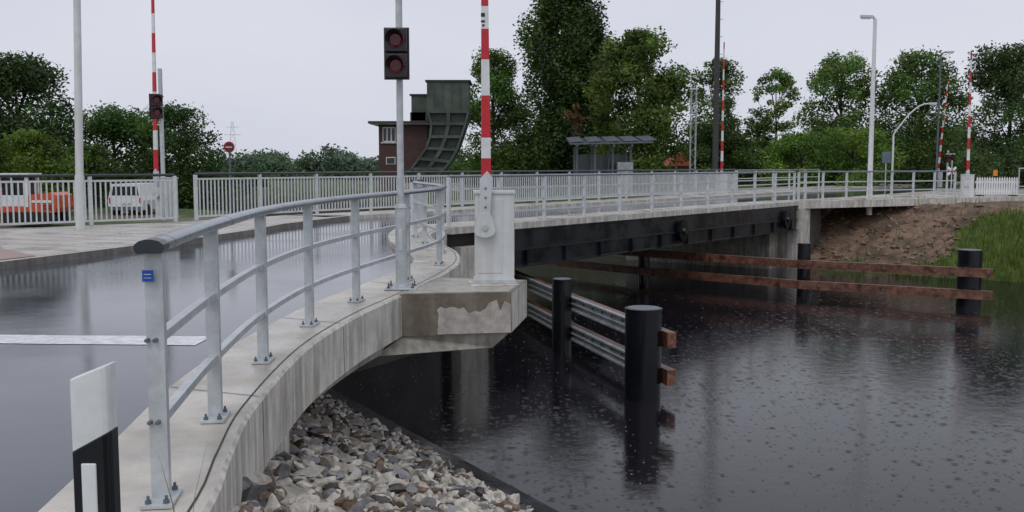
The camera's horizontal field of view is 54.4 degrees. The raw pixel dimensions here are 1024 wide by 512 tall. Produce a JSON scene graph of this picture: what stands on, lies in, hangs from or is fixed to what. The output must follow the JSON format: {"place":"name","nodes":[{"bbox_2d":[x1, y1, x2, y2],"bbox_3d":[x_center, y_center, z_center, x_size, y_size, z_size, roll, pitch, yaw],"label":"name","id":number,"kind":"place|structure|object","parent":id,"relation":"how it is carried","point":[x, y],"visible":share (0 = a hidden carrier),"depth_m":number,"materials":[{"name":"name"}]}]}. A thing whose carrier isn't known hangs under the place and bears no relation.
{"place":"outdoors","nodes":[
{"label":"outdoors","id":0,"kind":"place"},
{"bbox_2d":[0,215,349,268],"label":"pavement","id":1,"kind":"structure","parent":0,"point":[44,245],"depth_m":21.78,"materials":[{"name":"concrete"}]},
{"bbox_2d":[0,246,35,259],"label":"brick paving","id":2,"kind":"structure","parent":1,"relation":"on","point":[6,254],"depth_m":17.29,"materials":[{"name":"pink brick"}]},
{"bbox_2d":[73,0,84,228],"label":"street lamp","id":3,"kind":"object","parent":1,"relation":"on","point":[79,187],"visible":1,"depth_m":24.04,"materials":[{"name":"grey metal"}]},
{"bbox_2d":[0,174,177,225],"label":"baluster railing","id":4,"kind":"object","parent":1,"relation":"on","point":[89,181],"visible":0.97,"depth_m":25.63,"materials":[{"name":"grey metal"}]},
{"bbox_2d":[151,0,179,218],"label":"boom barrier","id":5,"kind":"object","parent":1,"relation":"on","point":[155,141],"visible":0.69,"depth_m":28.64,"materials":[{"name":"metal"}]},
{"bbox_2d":[410,179,423,234],"bbox_3d":[-2.175,-1.167,22.989,0.100,1.215,2.091,0,5,1],"label":"baluster railing","id":6,"kind":"object","parent":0,"point":[419,207],"visible":0.56,"depth_m":22.89,"materials":[{"name":"grey metal"}]},
{"bbox_2d":[0,183,1010,511],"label":"road","id":7,"kind":"structure","parent":0,"point":[100,295],"depth_m":11.42,"materials":[{"name":"grey asphalt"}]},
{"bbox_2d":[0,335,205,344],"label":"stop line","id":8,"kind":"object","parent":7,"relation":"on","point":[92,339],"visible":0.83,"depth_m":9.56,"materials":[{"name":"paint"}]},
{"bbox_2d":[882,152,890,191],"bbox_3d":[23.186,-5.122,61.774,0.550,2.700,0.102,0,5,0],"label":"traffic sign","id":9,"kind":"object","parent":7,"relation":"on","point":[886,157],"visible":0.76,"depth_m":61.65,"materials":[{"name":"metal"}]},
{"bbox_2d":[937,79,948,186],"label":"boom barrier","id":10,"kind":"object","parent":7,"relation":"on","point":[940,177],"visible":0.8,"depth_m":74.31,"materials":[{"name":"metal"}]},
{"bbox_2d":[935,51,953,188],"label":"street lamp","id":11,"kind":"object","parent":7,"relation":"on","point":[938,118],"visible":0.88,"depth_m":71.32,"materials":[{"name":"grey metal"}]},
{"bbox_2d":[0,167,1023,511],"bbox_3d":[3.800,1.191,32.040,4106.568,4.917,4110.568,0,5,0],"label":"ground","id":12,"kind":"structure","parent":0,"point":[894,255],"depth_m":44.77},
{"bbox_2d":[0,70,37,170],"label":"oak tree","id":13,"kind":"object","parent":12,"relation":"on","point":[9,110],"visible":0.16,"depth_m":59.48,"materials":[{"name":"green plant"}]},
{"bbox_2d":[0,173,72,224],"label":"pickup truck","id":14,"kind":"object","parent":12,"relation":"on","point":[32,202],"visible":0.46,"depth_m":40.25,"materials":[{"name":"orange paint"},{"name":"rubber"},{"name":"glass"}]},
{"bbox_2d":[0,127,87,215],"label":"willow bush","id":15,"kind":"object","parent":12,"relation":"on","point":[18,150],"visible":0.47,"depth_m":49.57,"materials":[{"name":"green plant"}]},
{"bbox_2d":[0,49,92,187],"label":"oak tree","id":16,"kind":"object","parent":12,"relation":"on","point":[35,77],"visible":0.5,"depth_m":60.14,"materials":[{"name":"green plant"}]},
{"bbox_2d":[42,141,122,207],"bbox_3d":[-25.773,-4.439,59.517,5.426,4.906,5.519,-4,7,-41],"label":"willow bush","id":17,"kind":"object","parent":12,"relation":"on","point":[95,161],"visible":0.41,"depth_m":59.20,"materials":[{"name":"green plant"}]},
{"bbox_2d":[70,361,120,511],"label":"delineator post","id":18,"kind":"object","parent":12,"relation":"on","point":[95,446],"visible":1,"depth_m":2.95,"materials":[{"name":"white paint"}]},
{"bbox_2d":[65,100,174,199],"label":"hawthorn tree","id":19,"kind":"object","parent":12,"relation":"on","point":[110,126],"visible":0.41,"depth_m":70.34,"materials":[{"name":"green plant"}]},
{"bbox_2d":[108,183,154,214],"bbox_3d":[-19.393,-2.961,51.690,1.800,1.616,3.710,0,5,0],"label":"white van","id":20,"kind":"object","parent":12,"relation":"on","point":[129,199],"visible":0.5,"depth_m":49.96,"materials":[{"name":"paint"}]},
{"bbox_2d":[149,68,166,219],"bbox_3d":[-9.874,-3.112,27.870,0.403,4.243,0.373,-4,7,-40],"label":"traffic light","id":21,"kind":"object","parent":12,"relation":"on","point":[155,106],"visible":1,"depth_m":27.86,"materials":[{"name":"metal"}]},
{"bbox_2d":[127,99,233,209],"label":"hawthorn tree","id":22,"kind":"object","parent":12,"relation":"on","point":[188,142],"visible":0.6,"depth_m":66.71,"materials":[{"name":"green plant"}]},
{"bbox_2d":[94,162,270,200],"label":"hedge","id":23,"kind":"object","parent":12,"relation":"on","point":[251,169],"visible":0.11,"depth_m":79.43,"materials":[{"name":"green plant"}]},
{"bbox_2d":[158,441,207,511],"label":"grass tuft","id":24,"kind":"object","parent":12,"relation":"on","point":[169,491],"visible":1,"depth_m":4.13,"materials":[{"name":"green plant"}]},
{"bbox_2d":[223,142,234,213],"bbox_3d":[-9.650,-1.933,34.146,0.378,3.959,0.108,0,5,0],"label":"round traffic sign","id":25,"kind":"object","parent":12,"relation":"on","point":[229,147],"visible":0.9,"depth_m":33.96,"materials":[{"name":"red metal"}]},
{"bbox_2d":[230,121,236,153],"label":"power pylon","id":26,"kind":"object","parent":12,"relation":"on","point":[234,135],"visible":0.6,"depth_m":417.07,"materials":[{"name":"metal"}]},
{"bbox_2d":[272,432,289,456],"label":"retaining wall","id":27,"kind":"structure","parent":12,"relation":"on","point":[284,445],"depth_m":8.56,"materials":[{"name":"concrete"}]},
{"bbox_2d":[200,143,378,171],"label":"distant tree row","id":28,"kind":"object","parent":12,"relation":"on","point":[342,161],"visible":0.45,"depth_m":207.50,"materials":[{"name":"green plant"}]},
{"bbox_2d":[243,167,456,180],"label":"hedge","id":29,"kind":"object","parent":12,"relation":"on","point":[296,175],"visible":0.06,"depth_m":119.95,"materials":[{"name":"green plant"}]},
{"bbox_2d":[229,392,534,511],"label":"riprap stones","id":30,"kind":"object","parent":12,"relation":"on","point":[314,432],"visible":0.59,"depth_m":9.55,"materials":[{"name":"grey stone"}]},
{"bbox_2d":[368,112,430,190],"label":"brick control house","id":31,"kind":"structure","parent":12,"relation":"on","point":[415,134],"depth_m":69.47,"materials":[{"name":"red brick"}]},
{"bbox_2d":[350,245,474,373],"bbox_3d":[-3.210,1.398,26.661,5.402,3.480,11.693,-2,5,-16],"label":"bridge abutment","id":32,"kind":"object","parent":12,"relation":"on","point":[466,253],"visible":0.09,"depth_m":25.21,"materials":[{"name":"concrete"}]},
{"bbox_2d":[38,227,460,511],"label":"bridge walkway","id":33,"kind":"structure","parent":32,"relation":"on","point":[267,405],"depth_m":7.27,"materials":[{"name":"concrete"}]},
{"bbox_2d":[133,181,446,509],"bbox_3d":[-1.619,-0.239,12.983,1.110,1.222,17.179,0,5,0],"label":"metal railing","id":34,"kind":"object","parent":33,"relation":"on","point":[162,405],"visible":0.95,"depth_m":6.05,"materials":[{"name":"metal"}]},
{"bbox_2d":[384,0,418,289],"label":"traffic light","id":35,"kind":"object","parent":33,"relation":"on","point":[396,55],"visible":1,"depth_m":12.31,"materials":[{"name":"metal"}]},
{"bbox_2d":[379,277,526,355],"bbox_3d":[-0.713,0.741,12.682,1.546,0.724,2.156,1,5,9],"label":"concrete corbel","id":36,"kind":"object","parent":33,"relation":"attached to","point":[440,314],"visible":0.84,"depth_m":12.12,"materials":[{"name":"grey concrete"}]},
{"bbox_2d":[473,0,515,283],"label":"boom barrier","id":37,"kind":"object","parent":36,"relation":"on","point":[494,236],"visible":1,"depth_m":12.79,"materials":[{"name":"metal"}]},
{"bbox_2d":[295,198,798,267],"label":"plate girder bridge","id":38,"kind":"structure","parent":32,"relation":"on","point":[538,240],"depth_m":32.79,"materials":[{"name":"metal"}]},
{"bbox_2d":[447,233,474,247],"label":"road deck","id":39,"kind":"structure","parent":38,"relation":"attached to","point":[463,239],"depth_m":26.10,"materials":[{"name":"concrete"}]},
{"bbox_2d":[193,169,735,219],"bbox_3d":[1.806,-2.960,42.075,0.277,1.325,35.710,4,7,37],"label":"baluster railing","id":40,"kind":"object","parent":38,"relation":"on","point":[569,190],"visible":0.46,"depth_m":34.91,"materials":[{"name":"grey metal"}]},
{"bbox_2d":[446,171,795,226],"bbox_3d":[5.298,-2.196,33.984,0.100,1.300,22.770,4,7,37],"label":"metal railing","id":41,"kind":"object","parent":38,"relation":"on","point":[543,197],"visible":0.96,"depth_m":31.48,"materials":[{"name":"metal"}]},
{"bbox_2d":[404,80,471,190],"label":"bascule counterweight","id":42,"kind":"object","parent":12,"relation":"on","point":[444,105],"visible":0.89,"depth_m":68.21,"materials":[{"name":"green metal"}]},
{"bbox_2d":[326,388,558,511],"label":"shore kerb","id":43,"kind":"structure","parent":12,"relation":"on","point":[491,481],"depth_m":14.46,"materials":[{"name":"grey concrete"}]},
{"bbox_2d":[452,46,537,186],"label":"birch tree","id":44,"kind":"object","parent":12,"relation":"on","point":[504,98],"visible":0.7,"depth_m":82.35,"materials":[{"name":"green plant"}]},
{"bbox_2d":[506,0,619,186],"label":"poplar tree","id":45,"kind":"object","parent":12,"relation":"on","point":[560,67],"visible":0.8,"depth_m":78.76,"materials":[{"name":"green plant"}]},
{"bbox_2d":[563,102,588,190],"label":"copper shrub","id":46,"kind":"object","parent":12,"relation":"on","point":[574,118],"visible":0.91,"depth_m":69.36,"materials":[{"name":"green plant"}]},
{"bbox_2d":[442,125,768,184],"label":"hedge","id":47,"kind":"object","parent":12,"relation":"on","point":[462,155],"visible":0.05,"depth_m":92.58,"materials":[{"name":"green plant"}]},
{"bbox_2d":[566,135,656,193],"bbox_3d":[6.215,-5.670,63.093,5.378,4.052,4.195,0,5,0],"label":"bus shelter","id":48,"kind":"object","parent":12,"relation":"on","point":[608,161],"visible":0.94,"depth_m":64.16,"materials":[{"name":"grey glass"}]},
{"bbox_2d":[582,25,702,190],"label":"maple tree","id":49,"kind":"object","parent":12,"relation":"on","point":[632,52],"visible":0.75,"depth_m":69.61,"materials":[{"name":"green plant"}]},
{"bbox_2d":[662,152,688,183],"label":"house","id":50,"kind":"structure","parent":12,"relation":"on","point":[679,165],"depth_m":87.65,"materials":[{"name":"brick"}]},
{"bbox_2d":[689,88,697,185],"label":"lattice mast","id":51,"kind":"object","parent":12,"relation":"on","point":[691,113],"visible":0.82,"depth_m":69.45,"materials":[{"name":"metal"}]},
{"bbox_2d":[676,55,754,184],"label":"alder tree","id":52,"kind":"object","parent":12,"relation":"on","point":[730,127],"visible":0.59,"depth_m":90.24,"materials":[{"name":"green plant"}]},
{"bbox_2d":[712,0,722,184],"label":"tall mast","id":53,"kind":"object","parent":12,"relation":"on","point":[716,123],"visible":0.91,"depth_m":58.24,"materials":[{"name":"metal"}]},
{"bbox_2d":[626,208,820,268],"bbox_3d":[9.574,-0.471,46.139,8.393,3.670,3.468,3,6,34],"label":"bridge abutment","id":54,"kind":"object","parent":12,"relation":"on","point":[782,245],"visible":0.21,"depth_m":43.72,"materials":[{"name":"concrete"}]},
{"bbox_2d":[742,67,801,182],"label":"birch tree","id":55,"kind":"object","parent":12,"relation":"on","point":[764,126],"visible":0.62,"depth_m":96.50,"materials":[{"name":"green plant"}]},
{"bbox_2d":[753,128,850,187],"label":"elder bush","id":56,"kind":"object","parent":12,"relation":"on","point":[788,144],"visible":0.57,"depth_m":79.08,"materials":[{"name":"green plant"}]},
{"bbox_2d":[791,48,887,184],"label":"ash tree","id":57,"kind":"object","parent":12,"relation":"on","point":[831,69],"visible":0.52,"depth_m":85.92,"materials":[{"name":"green plant"}]},
{"bbox_2d":[681,117,1021,166],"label":"distant tree row","id":58,"kind":"object","parent":12,"relation":"on","point":[809,128],"visible":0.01,"depth_m":148.34,"materials":[{"name":"green plant"}]},
{"bbox_2d":[794,123,909,186],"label":"elder bush","id":59,"kind":"object","parent":12,"relation":"on","point":[851,138],"visible":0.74,"depth_m":76.37,"materials":[{"name":"green plant"}]},
{"bbox_2d":[860,15,876,214],"bbox_3d":[16.370,-6.473,46.003,0.808,9.150,0.276,0,5,0],"label":"street lamp","id":60,"kind":"object","parent":12,"relation":"on","point":[871,135],"visible":0.95,"depth_m":45.91,"materials":[{"name":"grey metal"}]},
{"bbox_2d":[736,134,1022,182],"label":"hedge","id":61,"kind":"object","parent":12,"relation":"on","point":[957,180],"visible":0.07,"depth_m":102.54,"materials":[{"name":"green plant"}]},
{"bbox_2d":[891,102,936,174],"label":"street lamp","id":62,"kind":"object","parent":12,"relation":"on","point":[892,164],"visible":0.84,"depth_m":65.49,"materials":[{"name":"grey metal"}]},
{"bbox_2d":[811,202,1023,264],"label":"earth clods","id":63,"kind":"object","parent":12,"relation":"on","point":[884,231],"visible":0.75,"depth_m":44.12,"materials":[{"name":"brown soil"}]},
{"bbox_2d":[814,193,1023,282],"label":"grass bank","id":64,"kind":"structure","parent":12,"relation":"on","point":[998,253],"depth_m":41.25,"materials":[{"name":"plant"}]},
{"bbox_2d":[862,45,978,185],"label":"ash tree","id":65,"kind":"object","parent":12,"relation":"on","point":[905,76],"visible":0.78,"depth_m":81.90,"materials":[{"name":"green plant"}]},
{"bbox_2d":[950,40,1023,187],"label":"oak tree","id":66,"kind":"object","parent":12,"relation":"on","point":[1005,76],"visible":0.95,"depth_m":68.57,"materials":[{"name":"green plant"}]},
{"bbox_2d":[0,0,1023,165],"label":"sky","id":67,"kind":"structure","parent":0,"point":[293,76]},
{"bbox_2d":[331,256,1023,511],"bbox_3d":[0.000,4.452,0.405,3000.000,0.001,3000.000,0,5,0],"label":"water","id":68,"kind":"structure","parent":0,"point":[766,448],"depth_m":18.92,"materials":[{"name":"black liquid"}]},
{"bbox_2d":[514,269,675,401],"bbox_3d":[1.128,2.388,24.826,0.892,3.842,12.272,-1,5,-15],"label":"pile fender","id":69,"kind":"object","parent":68,"relation":"in","point":[637,356],"visible":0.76,"depth_m":21.14,"materials":[{"name":"black metal"}]},
{"bbox_2d":[352,297,1023,499],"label":"rain splashes","id":70,"kind":"object","parent":68,"relation":"on","point":[726,409],"visible":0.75,"depth_m":18.22,"materials":[{"name":"liquid"}]},
{"bbox_2d":[542,242,993,306],"bbox_3d":[4.595,1.063,39.159,26.360,3.882,1.791,4,7,38],"label":"pile fender","id":71,"kind":"object","parent":68,"relation":"in","point":[969,272],"visible":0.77,"depth_m":33.62,"materials":[{"name":"brown wood"}]},
{"bbox_2d":[637,182,960,200],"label":"pavement","id":72,"kind":"structure","parent":0,"point":[691,196],"depth_m":57.87,"materials":[{"name":"concrete"}]},
{"bbox_2d":[718,42,726,190],"bbox_3d":[12.652,-8.227,59.447,0.545,8.895,0.545,0,5,0],"label":"boom barrier","id":73,"kind":"object","parent":72,"relation":"on","point":[720,185],"visible":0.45,"depth_m":59.29,"materials":[{"name":"metal"}]},
{"bbox_2d":[776,186,1023,208],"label":"pavement","id":74,"kind":"structure","parent":0,"point":[906,199],"depth_m":46.87,"materials":[{"name":"concrete"}]},
{"bbox_2d":[736,169,956,200],"bbox_3d":[16.894,-4.101,54.918,8.915,1.300,23.315,0,5,0],"label":"metal railing","id":75,"kind":"object","parent":74,"relation":"on","point":[846,181],"visible":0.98,"depth_m":45.95,"materials":[{"name":"metal"}]},
{"bbox_2d":[945,150,952,192],"bbox_3d":[24.399,-4.708,55.651,0.500,2.385,0.437,0,5,0],"label":"traffic light","id":76,"kind":"object","parent":74,"relation":"on","point":[948,158],"visible":0.96,"depth_m":55.62,"materials":[{"name":"metal"}]},
{"bbox_2d":[947,160,955,187],"bbox_3d":[24.486,-4.528,55.431,0.535,1.600,0.083,0,5,0],"label":"crossbuck sign","id":77,"kind":"object","parent":76,"relation":"attached to","point":[949,173],"visible":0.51,"depth_m":55.41,"materials":[{"name":"white metal"}]},
{"bbox_2d":[960,51,974,195],"bbox_3d":[22.902,-6.541,49.759,0.545,7.295,0.545,0,5,0],"label":"boom barrier","id":78,"kind":"object","parent":74,"relation":"on","point":[967,184],"visible":0.97,"depth_m":49.74,"materials":[{"name":"metal"}]},
{"bbox_2d":[975,170,1017,195],"bbox_3d":[24.559,-3.652,50.427,2.200,1.410,0.600,0,5,0],"label":"picket fence","id":79,"kind":"object","parent":74,"relation":"on","point":[1012,191],"visible":0.94,"depth_m":50.39,"materials":[{"name":"white paint"}]},
{"bbox_2d":[1018,168,1023,195],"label":"tubular gate","id":80,"kind":"structure","parent":74,"relation":"on","point":[1018,180],"depth_m":49.85,"materials":[{"name":"metal"}]}
]}

